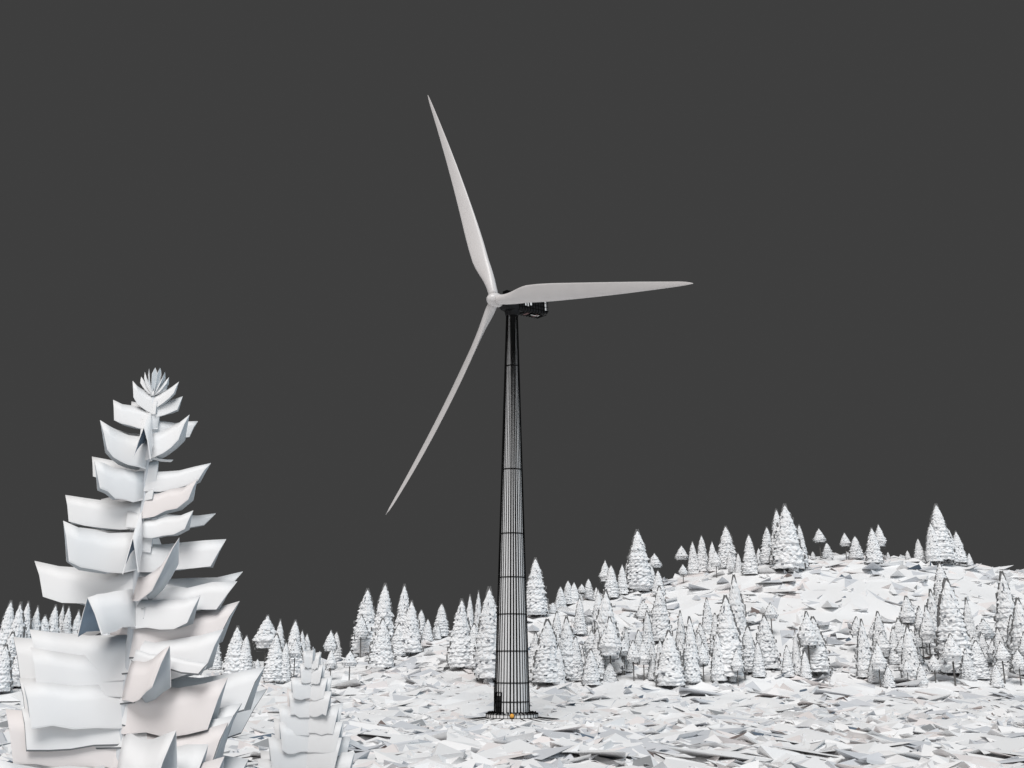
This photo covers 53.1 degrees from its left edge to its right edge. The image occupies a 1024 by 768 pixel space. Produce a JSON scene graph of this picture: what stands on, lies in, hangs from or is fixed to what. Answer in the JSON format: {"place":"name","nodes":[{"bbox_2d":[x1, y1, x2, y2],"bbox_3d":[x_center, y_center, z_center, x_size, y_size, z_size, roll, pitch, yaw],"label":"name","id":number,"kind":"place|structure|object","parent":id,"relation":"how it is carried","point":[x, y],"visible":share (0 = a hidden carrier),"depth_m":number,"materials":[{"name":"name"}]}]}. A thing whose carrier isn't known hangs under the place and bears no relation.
{"place":"outdoors","nodes":[
{"label":"outdoors","id":0,"kind":"place"},
{"bbox_2d":[0,552,1023,767],"bbox_3d":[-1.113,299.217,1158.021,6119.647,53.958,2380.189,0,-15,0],"label":"snow ground","id":1,"kind":"structure","parent":0,"point":[872,601],"depth_m":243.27,"materials":[{"name":"white snow"}]},
{"bbox_2d":[0,600,13,655],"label":"spruce tree","id":2,"kind":"object","parent":1,"relation":"on","point":[7,621],"visible":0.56,"depth_m":278.25,"materials":[{"name":"grey plant"}]},
{"bbox_2d":[0,644,14,693],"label":"spruce tree","id":3,"kind":"object","parent":1,"relation":"on","point":[6,680],"visible":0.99,"depth_m":231.11,"materials":[{"name":"grey plant"}]},
{"bbox_2d":[7,601,25,639],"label":"spruce tree","id":4,"kind":"object","parent":1,"relation":"on","point":[18,626],"visible":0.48,"depth_m":260.08,"materials":[{"name":"grey plant"}]},
{"bbox_2d":[23,601,31,637],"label":"spruce tree","id":5,"kind":"object","parent":1,"relation":"on","point":[27,615],"visible":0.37,"depth_m":306.60,"materials":[{"name":"grey plant"}]},
{"bbox_2d":[48,604,59,632],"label":"spruce tree","id":6,"kind":"object","parent":1,"relation":"on","point":[53,622],"visible":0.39,"depth_m":313.12,"materials":[{"name":"grey plant"}]},
{"bbox_2d":[61,606,71,633],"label":"spruce tree","id":7,"kind":"object","parent":1,"relation":"on","point":[66,625],"visible":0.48,"depth_m":318.85,"materials":[{"name":"grey plant"}]},
{"bbox_2d":[0,368,266,767],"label":"spruce tree","id":8,"kind":"object","parent":1,"relation":"on","point":[128,692],"visible":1,"depth_m":33.43,"materials":[{"name":"grey plant"}]},
{"bbox_2d":[221,625,242,674],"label":"spruce tree","id":9,"kind":"object","parent":1,"relation":"on","point":[231,661],"visible":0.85,"depth_m":275.62,"materials":[{"name":"grey plant"}]},
{"bbox_2d":[238,635,252,671],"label":"spruce tree","id":10,"kind":"object","parent":1,"relation":"on","point":[245,658],"visible":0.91,"depth_m":275.37,"materials":[{"name":"grey plant"}]},
{"bbox_2d":[252,615,276,665],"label":"pine tree","id":11,"kind":"object","parent":1,"relation":"on","point":[264,636],"visible":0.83,"depth_m":294.35,"materials":[{"name":"grey plant"}]},
{"bbox_2d":[262,633,285,682],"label":"spruce tree","id":12,"kind":"object","parent":1,"relation":"on","point":[272,668],"visible":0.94,"depth_m":249.36,"materials":[{"name":"grey plant"}]},
{"bbox_2d":[279,642,291,683],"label":"spruce tree","id":13,"kind":"object","parent":1,"relation":"on","point":[286,671],"visible":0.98,"depth_m":249.88,"materials":[{"name":"grey plant"}]},
{"bbox_2d":[288,619,302,674],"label":"spruce tree","id":14,"kind":"object","parent":1,"relation":"on","point":[294,633],"visible":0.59,"depth_m":272.37,"materials":[{"name":"grey plant"}]},
{"bbox_2d":[258,647,354,767],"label":"spruce tree","id":15,"kind":"object","parent":1,"relation":"on","point":[308,727],"visible":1,"depth_m":42.49,"materials":[{"name":"grey plant"}]},
{"bbox_2d":[323,630,337,671],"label":"pine tree","id":16,"kind":"object","parent":1,"relation":"on","point":[330,643],"visible":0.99,"depth_m":284.94,"materials":[{"name":"grey plant"}]},
{"bbox_2d":[353,614,368,657],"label":"pine tree","id":17,"kind":"object","parent":1,"relation":"on","point":[360,630],"visible":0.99,"depth_m":313.09,"materials":[{"name":"grey plant"}]},
{"bbox_2d":[350,588,375,654],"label":"spruce tree","id":18,"kind":"object","parent":1,"relation":"on","point":[367,610],"visible":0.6,"depth_m":319.52,"materials":[{"name":"grey plant"}]},
{"bbox_2d":[366,618,395,668],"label":"spruce tree","id":19,"kind":"object","parent":1,"relation":"on","point":[381,653],"visible":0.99,"depth_m":270.24,"materials":[{"name":"grey plant"}]},
{"bbox_2d":[369,583,394,652],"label":"spruce tree","id":20,"kind":"object","parent":1,"relation":"on","point":[384,608],"visible":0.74,"depth_m":303.12,"materials":[{"name":"grey plant"}]},
{"bbox_2d":[391,623,408,656],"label":"spruce tree","id":21,"kind":"object","parent":1,"relation":"on","point":[397,642],"visible":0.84,"depth_m":288.36,"materials":[{"name":"grey plant"}]},
{"bbox_2d":[394,584,409,631],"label":"spruce tree","id":22,"kind":"object","parent":1,"relation":"on","point":[403,604],"visible":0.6,"depth_m":293.22,"materials":[{"name":"grey plant"}]},
{"bbox_2d":[402,600,423,655],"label":"spruce tree","id":23,"kind":"object","parent":1,"relation":"on","point":[411,640],"visible":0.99,"depth_m":288.99,"materials":[{"name":"grey plant"}]},
{"bbox_2d":[432,603,449,637],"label":"spruce tree","id":24,"kind":"object","parent":1,"relation":"on","point":[441,621],"visible":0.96,"depth_m":313.47,"materials":[{"name":"grey plant"}]},
{"bbox_2d":[446,598,470,668],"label":"spruce tree","id":25,"kind":"object","parent":1,"relation":"on","point":[459,650],"visible":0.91,"depth_m":260.06,"materials":[{"name":"grey plant"}]},
{"bbox_2d":[462,623,477,668],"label":"spruce tree","id":26,"kind":"object","parent":1,"relation":"on","point":[473,633],"visible":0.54,"depth_m":260.36,"materials":[{"name":"grey plant"}]},
{"bbox_2d":[471,586,496,680],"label":"spruce tree","id":27,"kind":"object","parent":1,"relation":"on","point":[484,656],"visible":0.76,"depth_m":244.32,"materials":[{"name":"grey plant"}]},
{"bbox_2d":[528,631,539,679],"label":"spruce tree","id":28,"kind":"object","parent":1,"relation":"on","point":[533,645],"visible":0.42,"depth_m":244.79,"materials":[{"name":"grey plant"}]},
{"bbox_2d":[526,557,548,616],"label":"spruce tree","id":29,"kind":"object","parent":1,"relation":"on","point":[537,598],"visible":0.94,"depth_m":320.80,"materials":[{"name":"grey plant"}]},
{"bbox_2d":[386,96,692,721],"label":"wind turbine","id":30,"kind":"object","parent":1,"relation":"on","point":[511,694],"visible":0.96,"depth_m":198.20,"materials":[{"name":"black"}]},
{"bbox_2d":[530,619,563,684],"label":"spruce tree","id":31,"kind":"object","parent":1,"relation":"on","point":[545,668],"visible":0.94,"depth_m":240.41,"materials":[{"name":"grey plant"}]},
{"bbox_2d":[550,645,566,684],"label":"spruce tree","id":32,"kind":"object","parent":1,"relation":"on","point":[562,674],"visible":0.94,"depth_m":239.89,"materials":[{"name":"grey plant"}]},
{"bbox_2d":[557,616,574,678],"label":"spruce tree","id":33,"kind":"object","parent":1,"relation":"on","point":[566,639],"visible":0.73,"depth_m":245.34,"materials":[{"name":"grey plant"}]},
{"bbox_2d":[567,636,583,680],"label":"spruce tree","id":34,"kind":"object","parent":1,"relation":"on","point":[577,670],"visible":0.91,"depth_m":243.87,"materials":[{"name":"grey plant"}]},
{"bbox_2d":[573,598,587,635],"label":"spruce tree","id":35,"kind":"object","parent":1,"relation":"on","point":[579,625],"visible":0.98,"depth_m":294.44,"materials":[{"name":"grey plant"}]},
{"bbox_2d":[581,648,601,685],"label":"spruce tree","id":36,"kind":"object","parent":1,"relation":"on","point":[591,676],"visible":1,"depth_m":239.64,"materials":[{"name":"grey plant"}]},
{"bbox_2d":[592,627,605,678],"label":"spruce tree","id":37,"kind":"object","parent":1,"relation":"on","point":[599,661],"visible":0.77,"depth_m":245.46,"materials":[{"name":"grey plant"}]},
{"bbox_2d":[594,589,624,674],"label":"spruce tree","id":38,"kind":"object","parent":1,"relation":"on","point":[605,609],"visible":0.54,"depth_m":251.97,"materials":[{"name":"grey plant"}]},
{"bbox_2d":[597,616,622,663],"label":"pine tree","id":39,"kind":"object","parent":1,"relation":"on","point":[610,644],"visible":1,"depth_m":244.89,"materials":[{"name":"grey plant"}]},
{"bbox_2d":[603,662,618,681],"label":"spruce tree","id":40,"kind":"object","parent":1,"relation":"on","point":[609,674],"visible":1,"depth_m":243.43,"materials":[{"name":"grey plant"}]},
{"bbox_2d":[602,565,620,599],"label":"spruce tree","id":41,"kind":"object","parent":1,"relation":"on","point":[611,586],"visible":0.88,"depth_m":341.96,"materials":[{"name":"grey plant"}]},
{"bbox_2d":[618,564,629,594],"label":"spruce tree","id":42,"kind":"object","parent":1,"relation":"on","point":[623,584],"visible":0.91,"depth_m":347.22,"materials":[{"name":"grey plant"}]},
{"bbox_2d":[626,640,640,680],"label":"pine tree","id":43,"kind":"object","parent":1,"relation":"on","point":[633,655],"visible":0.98,"depth_m":244.62,"materials":[{"name":"grey plant"}]},
{"bbox_2d":[624,529,653,591],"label":"spruce tree","id":44,"kind":"object","parent":1,"relation":"on","point":[638,572],"visible":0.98,"depth_m":349.17,"materials":[{"name":"grey plant"}]},
{"bbox_2d":[637,640,651,679],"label":"pine tree","id":45,"kind":"object","parent":1,"relation":"on","point":[644,658],"visible":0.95,"depth_m":245.46,"materials":[{"name":"grey plant"}]},
{"bbox_2d":[642,610,655,654],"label":"spruce tree","id":46,"kind":"object","parent":1,"relation":"on","point":[648,636],"visible":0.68,"depth_m":265.40,"materials":[{"name":"grey plant"}]},
{"bbox_2d":[650,570,665,594],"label":"spruce tree","id":47,"kind":"object","parent":1,"relation":"on","point":[658,579],"visible":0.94,"depth_m":339.39,"materials":[{"name":"grey plant"}]},
{"bbox_2d":[650,585,672,642],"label":"spruce tree","id":48,"kind":"object","parent":1,"relation":"on","point":[660,622],"visible":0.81,"depth_m":284.20,"materials":[{"name":"grey plant"}]},
{"bbox_2d":[653,630,688,688],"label":"spruce tree","id":49,"kind":"object","parent":1,"relation":"on","point":[669,670],"visible":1,"depth_m":237.48,"materials":[{"name":"grey plant"}]},
{"bbox_2d":[675,610,684,663],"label":"spruce tree","id":50,"kind":"object","parent":1,"relation":"on","point":[680,633],"visible":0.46,"depth_m":252.16,"materials":[{"name":"grey plant"}]},
{"bbox_2d":[682,616,701,683],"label":"spruce tree","id":51,"kind":"object","parent":1,"relation":"on","point":[691,665],"visible":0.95,"depth_m":241.38,"materials":[{"name":"grey plant"}]},
{"bbox_2d":[687,541,699,573],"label":"spruce tree","id":52,"kind":"object","parent":1,"relation":"on","point":[692,563],"visible":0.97,"depth_m":377.65,"materials":[{"name":"grey plant"}]},
{"bbox_2d":[697,535,708,571],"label":"spruce tree","id":53,"kind":"object","parent":1,"relation":"on","point":[702,557],"visible":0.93,"depth_m":377.99,"materials":[{"name":"grey plant"}]},
{"bbox_2d":[698,642,709,681],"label":"pine tree","id":54,"kind":"object","parent":1,"relation":"on","point":[703,656],"visible":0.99,"depth_m":242.63,"materials":[{"name":"grey plant"}]},
{"bbox_2d":[701,597,712,634],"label":"spruce tree","id":55,"kind":"object","parent":1,"relation":"on","point":[707,620],"visible":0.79,"depth_m":289.78,"materials":[{"name":"grey plant"}]},
{"bbox_2d":[710,631,727,682],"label":"spruce tree","id":56,"kind":"object","parent":1,"relation":"on","point":[717,670],"visible":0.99,"depth_m":243.08,"materials":[{"name":"grey plant"}]},
{"bbox_2d":[717,526,737,567],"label":"spruce tree","id":57,"kind":"object","parent":1,"relation":"on","point":[726,546],"visible":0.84,"depth_m":372.34,"materials":[{"name":"grey plant"}]},
{"bbox_2d":[711,595,747,679],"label":"spruce tree","id":58,"kind":"object","parent":1,"relation":"on","point":[729,635],"visible":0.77,"depth_m":245.72,"materials":[{"name":"grey plant"}]},
{"bbox_2d":[730,649,743,685],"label":"pine tree","id":59,"kind":"object","parent":1,"relation":"on","point":[737,664],"visible":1,"depth_m":241.46,"materials":[{"name":"grey plant"}]},
{"bbox_2d":[729,574,749,646],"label":"spruce tree","id":60,"kind":"object","parent":1,"relation":"on","point":[736,602],"visible":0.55,"depth_m":270.42,"materials":[{"name":"grey plant"}]},
{"bbox_2d":[741,625,754,673],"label":"spruce tree","id":61,"kind":"object","parent":1,"relation":"on","point":[749,649],"visible":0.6,"depth_m":251.28,"materials":[{"name":"grey plant"}]},
{"bbox_2d":[741,534,758,574],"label":"spruce tree","id":62,"kind":"object","parent":1,"relation":"on","point":[750,563],"visible":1,"depth_m":351.02,"materials":[{"name":"grey plant"}]},
{"bbox_2d":[751,642,766,677],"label":"spruce tree","id":63,"kind":"object","parent":1,"relation":"on","point":[758,669],"visible":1,"depth_m":247.13,"materials":[{"name":"grey plant"}]},
{"bbox_2d":[759,527,770,563],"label":"spruce tree","id":64,"kind":"object","parent":1,"relation":"on","point":[765,549],"visible":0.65,"depth_m":369.07,"materials":[{"name":"grey plant"}]},
{"bbox_2d":[754,614,781,668],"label":"spruce tree","id":65,"kind":"object","parent":1,"relation":"on","point":[765,639],"visible":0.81,"depth_m":254.12,"materials":[{"name":"grey plant"}]},
{"bbox_2d":[768,508,779,564],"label":"spruce tree","id":66,"kind":"object","parent":1,"relation":"on","point":[776,517],"visible":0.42,"depth_m":362.89,"materials":[{"name":"grey plant"}]},
{"bbox_2d":[769,503,805,570],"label":"spruce tree","id":67,"kind":"object","parent":1,"relation":"on","point":[787,551],"visible":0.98,"depth_m":348.86,"materials":[{"name":"grey plant"}]},
{"bbox_2d":[781,645,795,676],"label":"spruce tree","id":68,"kind":"object","parent":1,"relation":"on","point":[787,665],"visible":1,"depth_m":247.00,"materials":[{"name":"grey plant"}]},
{"bbox_2d":[792,630,801,675],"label":"spruce tree","id":69,"kind":"object","parent":1,"relation":"on","point":[796,658],"visible":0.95,"depth_m":248.72,"materials":[{"name":"grey plant"}]},
{"bbox_2d":[797,524,809,569],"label":"spruce tree","id":70,"kind":"object","parent":1,"relation":"on","point":[800,535],"visible":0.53,"depth_m":353.56,"materials":[{"name":"grey plant"}]},
{"bbox_2d":[800,650,811,677],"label":"spruce tree","id":71,"kind":"object","parent":1,"relation":"on","point":[805,670],"visible":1,"depth_m":246.02,"materials":[{"name":"grey plant"}]},
{"bbox_2d":[796,611,818,668],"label":"pine tree","id":72,"kind":"object","parent":1,"relation":"on","point":[807,635],"visible":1,"depth_m":248.43,"materials":[{"name":"grey plant"}]},
{"bbox_2d":[801,616,832,675],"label":"spruce tree","id":73,"kind":"object","parent":1,"relation":"on","point":[819,660],"visible":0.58,"depth_m":249.22,"materials":[{"name":"grey plant"}]},
{"bbox_2d":[848,536,864,558],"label":"spruce tree","id":74,"kind":"object","parent":1,"relation":"on","point":[856,549],"visible":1,"depth_m":367.76,"materials":[{"name":"grey plant"}]},
{"bbox_2d":[855,619,870,678],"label":"spruce tree","id":75,"kind":"object","parent":1,"relation":"on","point":[863,658],"visible":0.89,"depth_m":245.65,"materials":[{"name":"grey plant"}]},
{"bbox_2d":[864,527,883,563],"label":"spruce tree","id":76,"kind":"object","parent":1,"relation":"on","point":[873,553],"visible":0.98,"depth_m":357.64,"materials":[{"name":"grey plant"}]},
{"bbox_2d":[869,642,887,686],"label":"pine tree","id":77,"kind":"object","parent":1,"relation":"on","point":[878,661],"visible":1,"depth_m":238.51,"materials":[{"name":"grey plant"}]},
{"bbox_2d":[871,611,888,656],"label":"spruce tree","id":78,"kind":"object","parent":1,"relation":"on","point":[878,626],"visible":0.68,"depth_m":265.62,"materials":[{"name":"grey plant"}]},
{"bbox_2d":[881,666,895,686],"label":"spruce tree","id":79,"kind":"object","parent":1,"relation":"on","point":[888,679],"visible":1,"depth_m":237.61,"materials":[{"name":"grey plant"}]},
{"bbox_2d":[887,627,900,663],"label":"spruce tree","id":80,"kind":"object","parent":1,"relation":"on","point":[893,657],"visible":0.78,"depth_m":258.49,"materials":[{"name":"grey plant"}]},
{"bbox_2d":[898,596,915,626],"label":"pine tree","id":81,"kind":"object","parent":1,"relation":"on","point":[907,613],"visible":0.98,"depth_m":281.20,"materials":[{"name":"grey plant"}]},
{"bbox_2d":[898,625,921,679],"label":"spruce tree","id":82,"kind":"object","parent":1,"relation":"on","point":[909,653],"visible":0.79,"depth_m":243.63,"materials":[{"name":"grey plant"}]},
{"bbox_2d":[918,605,935,671],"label":"pine tree","id":83,"kind":"object","parent":1,"relation":"on","point":[927,629],"visible":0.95,"depth_m":256.62,"materials":[{"name":"grey plant"}]},
{"bbox_2d":[925,589,937,654],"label":"spruce tree","id":84,"kind":"object","parent":1,"relation":"on","point":[931,605],"visible":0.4,"depth_m":268.43,"materials":[{"name":"grey plant"}]},
{"bbox_2d":[923,522,944,564],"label":"spruce tree","id":85,"kind":"object","parent":1,"relation":"on","point":[932,551],"visible":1,"depth_m":365.91,"materials":[{"name":"grey plant"}]},
{"bbox_2d":[933,562,946,604],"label":"spruce tree","id":86,"kind":"object","parent":1,"relation":"on","point":[940,573],"visible":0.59,"depth_m":312.14,"materials":[{"name":"grey plant"}]},
{"bbox_2d":[928,503,955,563],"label":"spruce tree","id":87,"kind":"object","parent":1,"relation":"on","point":[944,539],"visible":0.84,"depth_m":367.75,"materials":[{"name":"grey plant"}]},
{"bbox_2d":[940,633,963,685],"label":"pine tree","id":88,"kind":"object","parent":1,"relation":"on","point":[951,651],"visible":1,"depth_m":238.74,"materials":[{"name":"grey plant"}]},
{"bbox_2d":[933,577,973,674],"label":"spruce tree","id":89,"kind":"object","parent":1,"relation":"on","point":[949,617],"visible":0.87,"depth_m":248.27,"materials":[{"name":"grey plant"}]},
{"bbox_2d":[951,531,967,564],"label":"spruce tree","id":90,"kind":"object","parent":1,"relation":"on","point":[961,552],"visible":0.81,"depth_m":372.49,"materials":[{"name":"grey plant"}]},
{"bbox_2d":[958,648,977,680],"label":"spruce tree","id":91,"kind":"object","parent":1,"relation":"on","point":[967,668],"visible":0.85,"depth_m":242.67,"materials":[{"name":"grey plant"}]},
{"bbox_2d":[963,597,978,642],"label":"spruce tree","id":92,"kind":"object","parent":1,"relation":"on","point":[968,621],"visible":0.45,"depth_m":265.10,"materials":[{"name":"grey plant"}]},
{"bbox_2d":[970,640,991,678],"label":"spruce tree","id":93,"kind":"object","parent":1,"relation":"on","point":[980,663],"visible":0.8,"depth_m":244.48,"materials":[{"name":"grey plant"}]},
{"bbox_2d":[976,618,994,639],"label":"pine tree","id":94,"kind":"object","parent":1,"relation":"on","point":[984,627],"visible":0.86,"depth_m":268.98,"materials":[{"name":"grey plant"}]},
{"bbox_2d":[990,664,1004,687],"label":"spruce tree","id":95,"kind":"object","parent":1,"relation":"on","point":[997,679],"visible":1,"depth_m":237.68,"materials":[{"name":"grey plant"}]},
{"bbox_2d":[991,627,1010,673],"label":"spruce tree","id":96,"kind":"object","parent":1,"relation":"on","point":[997,639],"visible":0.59,"depth_m":251.16,"materials":[{"name":"grey plant"}]},
{"bbox_2d":[993,641,1010,683],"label":"pine tree","id":97,"kind":"object","parent":1,"relation":"on","point":[1001,653],"visible":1,"depth_m":241.74,"materials":[{"name":"grey plant"}]},
{"bbox_2d":[993,571,1014,648],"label":"spruce tree","id":98,"kind":"object","parent":1,"relation":"on","point":[1005,602],"visible":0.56,"depth_m":261.89,"materials":[{"name":"grey plant"}]},
{"bbox_2d":[1007,597,1023,674],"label":"spruce tree","id":99,"kind":"object","parent":1,"relation":"on","point":[1017,627],"visible":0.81,"depth_m":249.20,"materials":[{"name":"grey plant"}]},
{"bbox_2d":[1010,648,1023,685],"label":"pine tree","id":100,"kind":"object","parent":1,"relation":"on","point":[1017,661],"visible":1,"depth_m":239.56,"materials":[{"name":"grey plant"}]},
{"bbox_2d":[0,0,1023,660],"label":"sky","id":101,"kind":"structure","parent":0,"point":[252,204],"materials":[{"name":"grey"}]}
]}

